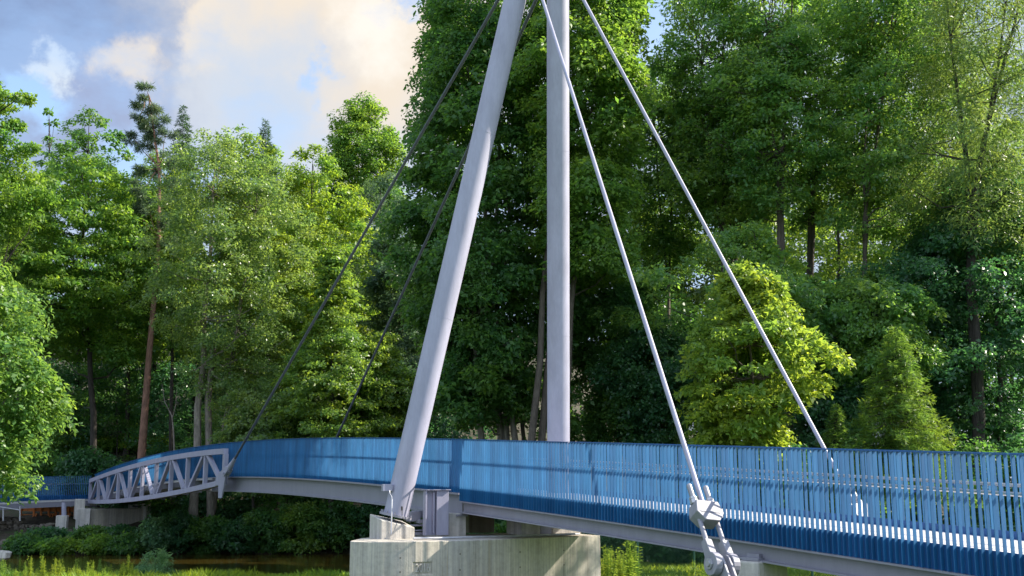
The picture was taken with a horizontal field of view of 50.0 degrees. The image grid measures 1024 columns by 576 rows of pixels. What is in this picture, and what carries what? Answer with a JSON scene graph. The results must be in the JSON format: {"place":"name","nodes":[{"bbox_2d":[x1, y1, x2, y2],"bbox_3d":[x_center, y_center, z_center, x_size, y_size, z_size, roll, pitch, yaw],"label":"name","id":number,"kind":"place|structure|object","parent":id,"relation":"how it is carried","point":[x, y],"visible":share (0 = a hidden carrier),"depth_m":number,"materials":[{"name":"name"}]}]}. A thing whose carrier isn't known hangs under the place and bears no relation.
{"place":"outdoors","nodes":[
{"label":"outdoors","id":0,"kind":"place"},
{"bbox_2d":[0,553,649,575],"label":"river water","id":1,"kind":"structure","parent":0,"point":[276,563],"depth_m":52.39,"materials":[{"name":"brown liquid"}]},
{"bbox_2d":[0,561,836,575],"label":"grass","id":2,"kind":"structure","parent":0,"point":[334,572],"depth_m":34.13,"materials":[{"name":"plant"}]},
{"bbox_2d":[0,331,943,573],"bbox_3d":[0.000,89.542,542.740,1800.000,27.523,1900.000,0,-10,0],"label":"ground","id":3,"kind":"structure","parent":0,"point":[45,518],"depth_m":67.28,"materials":[{"name":"plant"}]},
{"bbox_2d":[1,530,46,554],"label":"bush","id":4,"kind":"object","parent":3,"relation":"on","point":[18,543],"visible":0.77,"depth_m":57.76,"materials":[{"name":"green plant"}]},
{"bbox_2d":[0,171,52,427],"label":"spruce tree","id":5,"kind":"object","parent":3,"relation":"on","point":[18,269],"visible":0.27,"depth_m":67.33,"materials":[{"name":"green plant"}]},
{"bbox_2d":[0,516,54,529],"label":"stone wall","id":6,"kind":"structure","parent":3,"relation":"on","point":[14,523],"depth_m":62.52,"materials":[{"name":"stone"}]},
{"bbox_2d":[0,80,63,267],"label":"beech tree","id":7,"kind":"object","parent":3,"relation":"on","point":[18,199],"visible":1,"depth_m":59.99,"materials":[{"name":"green plant"}]},
{"bbox_2d":[2,448,74,494],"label":"forest shrub","id":8,"kind":"object","parent":3,"relation":"on","point":[43,468],"visible":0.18,"depth_m":70.08,"materials":[{"name":"green plant"}]},
{"bbox_2d":[1,370,75,457],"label":"forest shrub","id":9,"kind":"object","parent":3,"relation":"on","point":[54,436],"visible":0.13,"depth_m":74.36,"materials":[{"name":"green plant"}]},
{"bbox_2d":[0,256,83,505],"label":"ash tree","id":10,"kind":"object","parent":3,"relation":"on","point":[25,380],"visible":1,"depth_m":35.98,"materials":[{"name":"green plant"}]},
{"bbox_2d":[0,476,90,528],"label":"approach walkway","id":11,"kind":"structure","parent":3,"relation":"on","point":[62,501],"depth_m":63.22,"materials":[{"name":"grey paint"}]},
{"bbox_2d":[21,506,73,516],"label":"timber footbridge","id":12,"kind":"object","parent":3,"relation":"on","point":[55,510],"visible":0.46,"depth_m":65.49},
{"bbox_2d":[25,526,71,539],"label":"bush","id":13,"kind":"object","parent":3,"relation":"on","point":[49,532],"visible":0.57,"depth_m":59.74,"materials":[{"name":"green plant"}]},
{"bbox_2d":[30,106,74,385],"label":"tree","id":14,"kind":"object","parent":3,"relation":"on","point":[47,111],"visible":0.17,"depth_m":85.42,"materials":[{"name":"green plant"}]},
{"bbox_2d":[27,535,79,554],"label":"bush","id":15,"kind":"object","parent":3,"relation":"on","point":[59,546],"visible":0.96,"depth_m":57.42,"materials":[{"name":"green plant"}]},
{"bbox_2d":[0,189,120,495],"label":"woodland tree","id":16,"kind":"object","parent":3,"relation":"on","point":[68,332],"visible":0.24,"depth_m":70.01,"materials":[{"name":"green plant"}]},
{"bbox_2d":[27,359,125,456],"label":"forest shrub","id":17,"kind":"object","parent":3,"relation":"on","point":[72,377],"visible":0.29,"depth_m":77.54,"materials":[{"name":"green plant"}]},
{"bbox_2d":[32,444,122,498],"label":"forest shrub","id":18,"kind":"object","parent":3,"relation":"on","point":[78,463],"visible":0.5,"depth_m":69.19,"materials":[{"name":"green plant"}]},
{"bbox_2d":[68,524,109,540],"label":"bush","id":19,"kind":"object","parent":3,"relation":"on","point":[84,531],"visible":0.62,"depth_m":59.14,"materials":[{"name":"green plant"}]},
{"bbox_2d":[45,105,136,432],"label":"maple tree","id":20,"kind":"object","parent":3,"relation":"on","point":[74,145],"visible":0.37,"depth_m":82.94,"materials":[{"name":"green plant"}]},
{"bbox_2d":[0,152,190,477],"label":"beech tree","id":21,"kind":"object","parent":3,"relation":"on","point":[118,349],"visible":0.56,"depth_m":70.91,"materials":[{"name":"green plant"}]},
{"bbox_2d":[75,531,116,554],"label":"bush","id":22,"kind":"object","parent":3,"relation":"on","point":[92,544],"visible":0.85,"depth_m":57.26,"materials":[{"name":"green plant"}]},
{"bbox_2d":[63,360,154,461],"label":"forest shrub","id":23,"kind":"object","parent":3,"relation":"on","point":[119,419],"visible":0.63,"depth_m":77.20,"materials":[{"name":"green plant"}]},
{"bbox_2d":[74,499,150,529],"bbox_3d":[-23.631,13.495,63.981,2.230,2.374,4.492,-9,-14,40],"label":"bridge abutment","id":24,"kind":"object","parent":3,"relation":"on","point":[130,514],"visible":0.62,"depth_m":63.11,"materials":[{"name":"concrete"}]},
{"bbox_2d":[103,523,139,535],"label":"bush","id":25,"kind":"object","parent":3,"relation":"on","point":[117,529],"visible":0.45,"depth_m":59.59,"materials":[{"name":"green plant"}]},
{"bbox_2d":[101,530,150,555],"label":"bush","id":26,"kind":"object","parent":3,"relation":"on","point":[126,543],"visible":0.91,"depth_m":57.50,"materials":[{"name":"green plant"}]},
{"bbox_2d":[83,188,169,456],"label":"woodland tree","id":27,"kind":"object","parent":3,"relation":"on","point":[134,289],"visible":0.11,"depth_m":78.12,"materials":[{"name":"green plant"}]},
{"bbox_2d":[50,277,220,432],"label":"forest tree","id":28,"kind":"object","parent":3,"relation":"on","point":[105,369],"visible":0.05,"depth_m":84.34,"materials":[{"name":"green plant"}]},
{"bbox_2d":[120,80,181,458],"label":"pine tree","id":29,"kind":"object","parent":3,"relation":"on","point":[147,127],"visible":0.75,"depth_m":72.44,"materials":[{"name":"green plant"}]},
{"bbox_2d":[133,515,177,552],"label":"bush","id":30,"kind":"object","parent":3,"relation":"on","point":[151,534],"visible":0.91,"depth_m":57.94,"materials":[{"name":"green plant"}]},
{"bbox_2d":[133,546,180,575],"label":"willow sapling","id":31,"kind":"object","parent":3,"relation":"on","point":[160,560],"visible":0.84,"depth_m":40.25,"materials":[{"name":"green plant"}]},
{"bbox_2d":[122,358,198,455],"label":"forest shrub","id":32,"kind":"object","parent":3,"relation":"on","point":[156,391],"visible":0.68,"depth_m":74.96,"materials":[{"name":"green plant"}]},
{"bbox_2d":[112,148,208,428],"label":"woodland tree","id":33,"kind":"object","parent":3,"relation":"on","point":[152,155],"visible":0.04,"depth_m":86.44,"materials":[{"name":"green plant"}]},
{"bbox_2d":[130,189,213,450],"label":"woodland tree","id":34,"kind":"object","parent":3,"relation":"on","point":[158,355],"visible":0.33,"depth_m":71.95,"materials":[{"name":"green plant"}]},
{"bbox_2d":[102,257,243,445],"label":"forest tree","id":35,"kind":"object","parent":3,"relation":"on","point":[192,412],"visible":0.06,"depth_m":81.83,"materials":[{"name":"green plant"}]},
{"bbox_2d":[128,493,220,517],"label":"forest shrub","id":36,"kind":"object","parent":3,"relation":"on","point":[159,509],"visible":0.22,"depth_m":64.92,"materials":[{"name":"green plant"}]},
{"bbox_2d":[148,508,206,553],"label":"bush","id":37,"kind":"object","parent":3,"relation":"on","point":[182,517],"visible":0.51,"depth_m":58.55,"materials":[{"name":"green plant"}]},
{"bbox_2d":[168,105,207,405],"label":"spruce tree","id":38,"kind":"object","parent":3,"relation":"on","point":[184,134],"visible":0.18,"depth_m":91.63,"materials":[{"name":"green plant"}]},
{"bbox_2d":[119,126,295,516],"bbox_3d":[-17.585,2.341,62.664,9.544,23.889,8.668,5,-12,-27],"label":"alder tree","id":39,"kind":"object","parent":3,"relation":"on","point":[189,313],"visible":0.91,"depth_m":62.07,"materials":[{"name":"green plant"}]},
{"bbox_2d":[179,514,241,553],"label":"bush","id":40,"kind":"object","parent":3,"relation":"on","point":[209,524],"visible":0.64,"depth_m":58.35,"materials":[{"name":"green plant"}]},
{"bbox_2d":[175,398,249,494],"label":"forest shrub","id":41,"kind":"object","parent":3,"relation":"on","point":[189,444],"visible":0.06,"depth_m":68.28,"materials":[{"name":"green plant"}]},
{"bbox_2d":[205,320,220,516],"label":"tree trunk","id":42,"kind":"object","parent":3,"relation":"on","point":[209,495],"visible":0.32,"depth_m":61.69,"materials":[{"name":"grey plant"}]},
{"bbox_2d":[175,491,271,520],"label":"forest shrub","id":43,"kind":"object","parent":3,"relation":"on","point":[231,509],"visible":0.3,"depth_m":63.73,"materials":[{"name":"green plant"}]},
{"bbox_2d":[210,513,268,554],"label":"bush","id":44,"kind":"object","parent":3,"relation":"on","point":[237,543],"visible":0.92,"depth_m":58.02,"materials":[{"name":"green plant"}]},
{"bbox_2d":[214,123,284,400],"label":"maple tree","id":45,"kind":"object","parent":3,"relation":"on","point":[271,150],"visible":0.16,"depth_m":78.41,"materials":[{"name":"green plant"}]},
{"bbox_2d":[182,153,325,516],"bbox_3d":[-14.404,2.925,64.238,8.338,22.224,8.181,0,-10,0],"label":"alder tree","id":46,"kind":"object","parent":3,"relation":"on","point":[255,347],"visible":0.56,"depth_m":64.14,"materials":[{"name":"green plant"}]},
{"bbox_2d":[206,377,303,552],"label":"hornbeam tree","id":47,"kind":"object","parent":3,"relation":"on","point":[238,421],"visible":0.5,"depth_m":59.28,"materials":[{"name":"green plant"}]},
{"bbox_2d":[249,118,279,214],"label":"spruce tree","id":48,"kind":"object","parent":3,"relation":"on","point":[264,135],"visible":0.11,"depth_m":93.58,"materials":[{"name":"green plant"}]},
{"bbox_2d":[209,223,323,508],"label":"woodland tree","id":49,"kind":"object","parent":3,"relation":"on","point":[281,235],"visible":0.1,"depth_m":67.76,"materials":[{"name":"green plant"}]},
{"bbox_2d":[240,495,299,553],"bbox_3d":[-12.989,12.883,59.339,3.918,3.419,3.555,0,-10,0],"label":"bush","id":50,"kind":"object","parent":3,"relation":"on","point":[267,524],"visible":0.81,"depth_m":58.40,"materials":[{"name":"green plant"}]},
{"bbox_2d":[243,427,309,506],"bbox_3d":[-13.263,11.056,65.163,5.020,5.693,5.688,0,-10,0],"label":"forest shrub","id":51,"kind":"object","parent":3,"relation":"on","point":[292,498],"visible":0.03,"depth_m":63.72,"materials":[{"name":"green plant"}]},
{"bbox_2d":[274,499,333,554],"bbox_3d":[-11.118,12.901,59.155,3.355,3.005,3.561,4,-11,-19],"label":"bush","id":52,"kind":"object","parent":3,"relation":"on","point":[303,526],"visible":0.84,"depth_m":58.19,"materials":[{"name":"green plant"}]},
{"bbox_2d":[255,243,403,551],"bbox_3d":[-9.948,5.808,60.554,8.532,17.120,7.700,0,-10,0],"label":"hornbeam tree","id":53,"kind":"object","parent":3,"relation":"on","point":[327,336],"visible":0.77,"depth_m":59.76,"materials":[{"name":"green plant"}]},
{"bbox_2d":[265,143,397,417],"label":"maple tree","id":54,"kind":"object","parent":3,"relation":"on","point":[320,206],"visible":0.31,"depth_m":71.27,"materials":[{"name":"green plant"}]},
{"bbox_2d":[304,499,363,552],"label":"bush","id":55,"kind":"object","parent":3,"relation":"on","point":[331,535],"visible":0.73,"depth_m":58.66,"materials":[{"name":"green plant"}]},
{"bbox_2d":[316,90,407,324],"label":"oak tree","id":56,"kind":"object","parent":3,"relation":"on","point":[346,151],"visible":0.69,"depth_m":94.22,"materials":[{"name":"green plant"}]},
{"bbox_2d":[336,503,390,545],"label":"bush","id":57,"kind":"object","parent":3,"relation":"on","point":[365,510],"visible":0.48,"depth_m":58.97,"materials":[{"name":"green plant"}]},
{"bbox_2d":[327,330,416,437],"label":"hornbeam tree","id":58,"kind":"object","parent":3,"relation":"on","point":[396,403],"visible":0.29,"depth_m":61.33,"materials":[{"name":"green plant"}]},
{"bbox_2d":[337,169,417,392],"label":"willow tree","id":59,"kind":"object","parent":3,"relation":"on","point":[372,190],"visible":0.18,"depth_m":75.60,"materials":[{"name":"green plant"}]},
{"bbox_2d":[359,222,424,430],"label":"woodland tree","id":60,"kind":"object","parent":3,"relation":"on","point":[384,300],"visible":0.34,"depth_m":66.52,"materials":[{"name":"green plant"}]},
{"bbox_2d":[401,410,476,438],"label":"forest shrub","id":61,"kind":"object","parent":3,"relation":"on","point":[442,427],"visible":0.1,"depth_m":64.92,"materials":[{"name":"green plant"}]},
{"bbox_2d":[371,0,546,439],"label":"maple tree","id":62,"kind":"object","parent":3,"relation":"on","point":[447,37],"visible":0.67,"depth_m":47.30,"materials":[{"name":"green plant"}]},
{"bbox_2d":[349,513,600,575],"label":"bridge pier","id":63,"kind":"structure","parent":3,"relation":"on","point":[520,549],"depth_m":26.01,"materials":[{"name":"concrete"}]},
{"bbox_2d":[380,0,569,533],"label":"pylon","id":64,"kind":"object","parent":63,"relation":"on","point":[400,487],"visible":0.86,"depth_m":28.68,"materials":[{"name":"metal"}]},
{"bbox_2d":[222,0,499,476],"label":"stay cable","id":65,"kind":"object","parent":64,"relation":"attached to","point":[228,469],"visible":1,"depth_m":35.36,"materials":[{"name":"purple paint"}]},
{"bbox_2d":[336,0,537,436],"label":"stay cable","id":66,"kind":"object","parent":64,"relation":"attached to","point":[436,218],"visible":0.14,"depth_m":37.72,"materials":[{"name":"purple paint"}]},
{"bbox_2d":[541,0,703,499],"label":"stay cable","id":67,"kind":"object","parent":64,"relation":"attached to","point":[659,368],"visible":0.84,"depth_m":20.84,"materials":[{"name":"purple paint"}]},
{"bbox_2d":[582,0,851,502],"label":"stay cable","id":68,"kind":"object","parent":64,"relation":"attached to","point":[758,325],"visible":0.81,"depth_m":25.06,"materials":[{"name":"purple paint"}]},
{"bbox_2d":[88,437,1023,575],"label":"footbridge","id":69,"kind":"object","parent":63,"relation":"on","point":[512,480],"visible":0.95,"depth_m":21.00,"materials":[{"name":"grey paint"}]},
{"bbox_2d":[447,222,608,442],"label":"maple tree","id":70,"kind":"object","parent":3,"relation":"on","point":[518,306],"visible":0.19,"depth_m":48.52,"materials":[{"name":"green plant"}]},
{"bbox_2d":[525,203,606,441],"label":"woodland tree","id":71,"kind":"object","parent":3,"relation":"on","point":[578,399],"visible":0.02,"depth_m":65.21,"materials":[{"name":"green plant"}]},
{"bbox_2d":[501,0,660,440],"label":"maple tree","id":72,"kind":"object","parent":3,"relation":"on","point":[606,95],"visible":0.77,"depth_m":45.89,"materials":[{"name":"green plant"}]},
{"bbox_2d":[585,533,636,563],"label":"bush","id":73,"kind":"object","parent":3,"relation":"on","point":[611,542],"visible":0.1,"depth_m":41.10,"materials":[{"name":"green plant"}]},
{"bbox_2d":[570,270,680,560],"bbox_3d":[4.746,5.589,49.851,6.113,14.022,6.634,0,-10,0],"label":"hazel shrub","id":74,"kind":"object","parent":3,"relation":"on","point":[601,416],"visible":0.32,"depth_m":49.39,"materials":[{"name":"green plant"}]},
{"bbox_2d":[584,314,701,495],"bbox_3d":[6.244,6.534,47.987,5.616,11.032,5.156,-4,-11,20],"label":"elder shrub","id":75,"kind":"object","parent":3,"relation":"on","point":[666,342],"visible":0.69,"depth_m":47.40,"materials":[{"name":"green plant"}]},
{"bbox_2d":[599,199,697,493],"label":"woodland tree","id":76,"kind":"object","parent":3,"relation":"on","point":[654,302],"visible":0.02,"depth_m":64.22,"materials":[{"name":"green plant"}]},
{"bbox_2d":[592,61,710,496],"bbox_3d":[7.090,0.705,55.115,7.050,25.769,5.883,-10,-14,43],"label":"alder tree","id":77,"kind":"object","parent":3,"relation":"on","point":[667,241],"visible":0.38,"depth_m":54.70,"materials":[{"name":"green plant"}]},
{"bbox_2d":[624,540,688,564],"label":"bush","id":78,"kind":"object","parent":3,"relation":"on","point":[646,554],"visible":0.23,"depth_m":40.05,"materials":[{"name":"green plant"}]},
{"bbox_2d":[648,294,748,475],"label":"woodland tree","id":79,"kind":"object","parent":3,"relation":"on","point":[689,320],"visible":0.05,"depth_m":55.67,"materials":[{"name":"green plant"}]},
{"bbox_2d":[663,213,762,316],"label":"woodland tree","id":80,"kind":"object","parent":3,"relation":"on","point":[697,298],"visible":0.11,"depth_m":62.93,"materials":[{"name":"green plant"}]},
{"bbox_2d":[686,483,740,575],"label":"cable anchor","id":81,"kind":"object","parent":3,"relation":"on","point":[708,513],"visible":1,"depth_m":16.92,"materials":[{"name":"grey paint"}]},
{"bbox_2d":[588,218,845,404],"bbox_3d":[8.484,3.863,43.833,10.489,13.928,8.733,0,-10,0],"label":"alder tree","id":82,"kind":"object","parent":3,"relation":"on","point":[803,286],"visible":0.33,"depth_m":44.07,"materials":[{"name":"green plant"}]},
{"bbox_2d":[646,45,803,387],"bbox_3d":[10.582,0.160,54.037,8.334,25.865,7.903,0,-10,0],"label":"alder tree","id":83,"kind":"object","parent":3,"relation":"on","point":[738,220],"visible":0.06,"depth_m":54.22,"materials":[{"name":"green plant"}]},
{"bbox_2d":[644,0,813,494],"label":"alder tree","id":84,"kind":"object","parent":3,"relation":"on","point":[686,58],"visible":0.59,"depth_m":51.56,"materials":[{"name":"green plant"}]},
{"bbox_2d":[675,0,847,504],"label":"alder tree","id":85,"kind":"object","parent":3,"relation":"on","point":[788,32],"visible":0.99,"depth_m":48.30,"materials":[{"name":"green plant"}]},
{"bbox_2d":[738,553,787,575],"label":"bridge pier","id":86,"kind":"structure","parent":3,"relation":"on","point":[751,564],"depth_m":17.97,"materials":[{"name":"concrete"}]},
{"bbox_2d":[673,258,856,490],"bbox_3d":[8.102,4.160,35.872,5.611,10.484,5.401,0,-10,0],"label":"chestnut tree","id":87,"kind":"object","parent":3,"relation":"on","point":[730,414],"visible":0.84,"depth_m":35.34,"materials":[{"name":"green plant"}]},
{"bbox_2d":[738,442,825,512],"bbox_3d":[9.612,7.736,39.131,3.803,4.664,3.389,-6,-12,30],"label":"bush","id":88,"kind":"object","parent":3,"relation":"on","point":[794,445],"visible":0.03,"depth_m":38.98,"materials":[{"name":"green plant"}]},
{"bbox_2d":[580,524,1021,575],"bbox_3d":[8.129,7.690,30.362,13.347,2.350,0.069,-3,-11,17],"label":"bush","id":89,"kind":"object","parent":3,"relation":"on","point":[694,556],"visible":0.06,"depth_m":31.50,"materials":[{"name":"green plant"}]},
{"bbox_2d":[748,127,860,285],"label":"woodland tree","id":90,"kind":"object","parent":3,"relation":"on","point":[828,277],"visible":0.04,"depth_m":68.92,"materials":[{"name":"green plant"}]},
{"bbox_2d":[739,164,902,330],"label":"woodland tree","id":91,"kind":"object","parent":3,"relation":"on","point":[838,247],"visible":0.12,"depth_m":65.14,"materials":[{"name":"green plant"}]},
{"bbox_2d":[773,127,880,485],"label":"woodland tree","id":92,"kind":"object","parent":3,"relation":"on","point":[818,261],"visible":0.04,"depth_m":77.01,"materials":[{"name":"green plant"}]},
{"bbox_2d":[777,333,881,472],"bbox_3d":[12.849,6.298,43.546,4.316,9.126,4.357,0,-10,0],"label":"hazel shrub","id":93,"kind":"object","parent":3,"relation":"on","point":[846,398],"visible":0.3,"depth_m":42.78,"materials":[{"name":"green plant"}]},
{"bbox_2d":[811,402,852,509],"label":"spruce tree","id":94,"kind":"object","parent":3,"relation":"on","point":[830,440],"visible":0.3,"depth_m":40.13,"materials":[{"name":"green plant"}]},
{"bbox_2d":[756,0,917,487],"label":"alder tree","id":95,"kind":"object","parent":3,"relation":"on","point":[807,218],"visible":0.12,"depth_m":52.38,"materials":[{"name":"green plant"}]},
{"bbox_2d":[795,269,952,389],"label":"alder tree","id":96,"kind":"object","parent":3,"relation":"on","point":[864,324],"visible":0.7,"depth_m":41.97,"materials":[{"name":"green plant"}]},
{"bbox_2d":[831,136,929,518],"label":"woodland tree","id":97,"kind":"object","parent":3,"relation":"on","point":[885,245],"visible":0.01,"depth_m":71.43,"materials":[{"name":"green plant"}]},
{"bbox_2d":[805,0,965,279],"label":"alder tree","id":98,"kind":"object","parent":3,"relation":"on","point":[866,64],"visible":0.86,"depth_m":47.24,"materials":[{"name":"green plant"}]},
{"bbox_2d":[828,325,983,512],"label":"spruce tree","id":99,"kind":"object","parent":3,"relation":"on","point":[895,423],"visible":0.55,"depth_m":34.90,"materials":[{"name":"green plant"}]},
{"bbox_2d":[821,157,1023,479],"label":"wych elm","id":100,"kind":"object","parent":3,"relation":"on","point":[1003,329],"visible":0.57,"depth_m":43.53,"materials":[{"name":"green plant"}]},
{"bbox_2d":[840,0,1004,516],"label":"willow tree","id":101,"kind":"object","parent":3,"relation":"on","point":[968,106],"visible":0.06,"depth_m":51.44,"materials":[{"name":"green plant"}]},
{"bbox_2d":[877,223,1011,510],"bbox_3d":[17.962,4.202,46.136,5.501,14.056,6.118,-6,-12,32],"label":"wych elm","id":102,"kind":"object","parent":3,"relation":"on","point":[955,302],"visible":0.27,"depth_m":45.34,"materials":[{"name":"green plant"}]},
{"bbox_2d":[873,0,1023,499],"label":"willow tree","id":103,"kind":"object","parent":3,"relation":"on","point":[998,160],"visible":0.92,"depth_m":44.28,"materials":[{"name":"green plant"}]},
{"bbox_2d":[910,425,1017,527],"bbox_3d":[16.032,7.634,39.548,4.695,5.448,4.572,0,-10,0],"label":"bush","id":104,"kind":"object","parent":3,"relation":"on","point":[979,448],"visible":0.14,"depth_m":39.61,"materials":[{"name":"green plant"}]},
{"bbox_2d":[942,44,1023,527],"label":"woodland tree","id":105,"kind":"object","parent":3,"relation":"on","point":[1005,130],"visible":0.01,"depth_m":63.93,"materials":[{"name":"green plant"}]},
{"bbox_2d":[975,432,1023,531],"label":"bush","id":106,"kind":"object","parent":3,"relation":"on","point":[1009,442],"visible":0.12,"depth_m":39.56,"materials":[{"name":"green plant"}]},
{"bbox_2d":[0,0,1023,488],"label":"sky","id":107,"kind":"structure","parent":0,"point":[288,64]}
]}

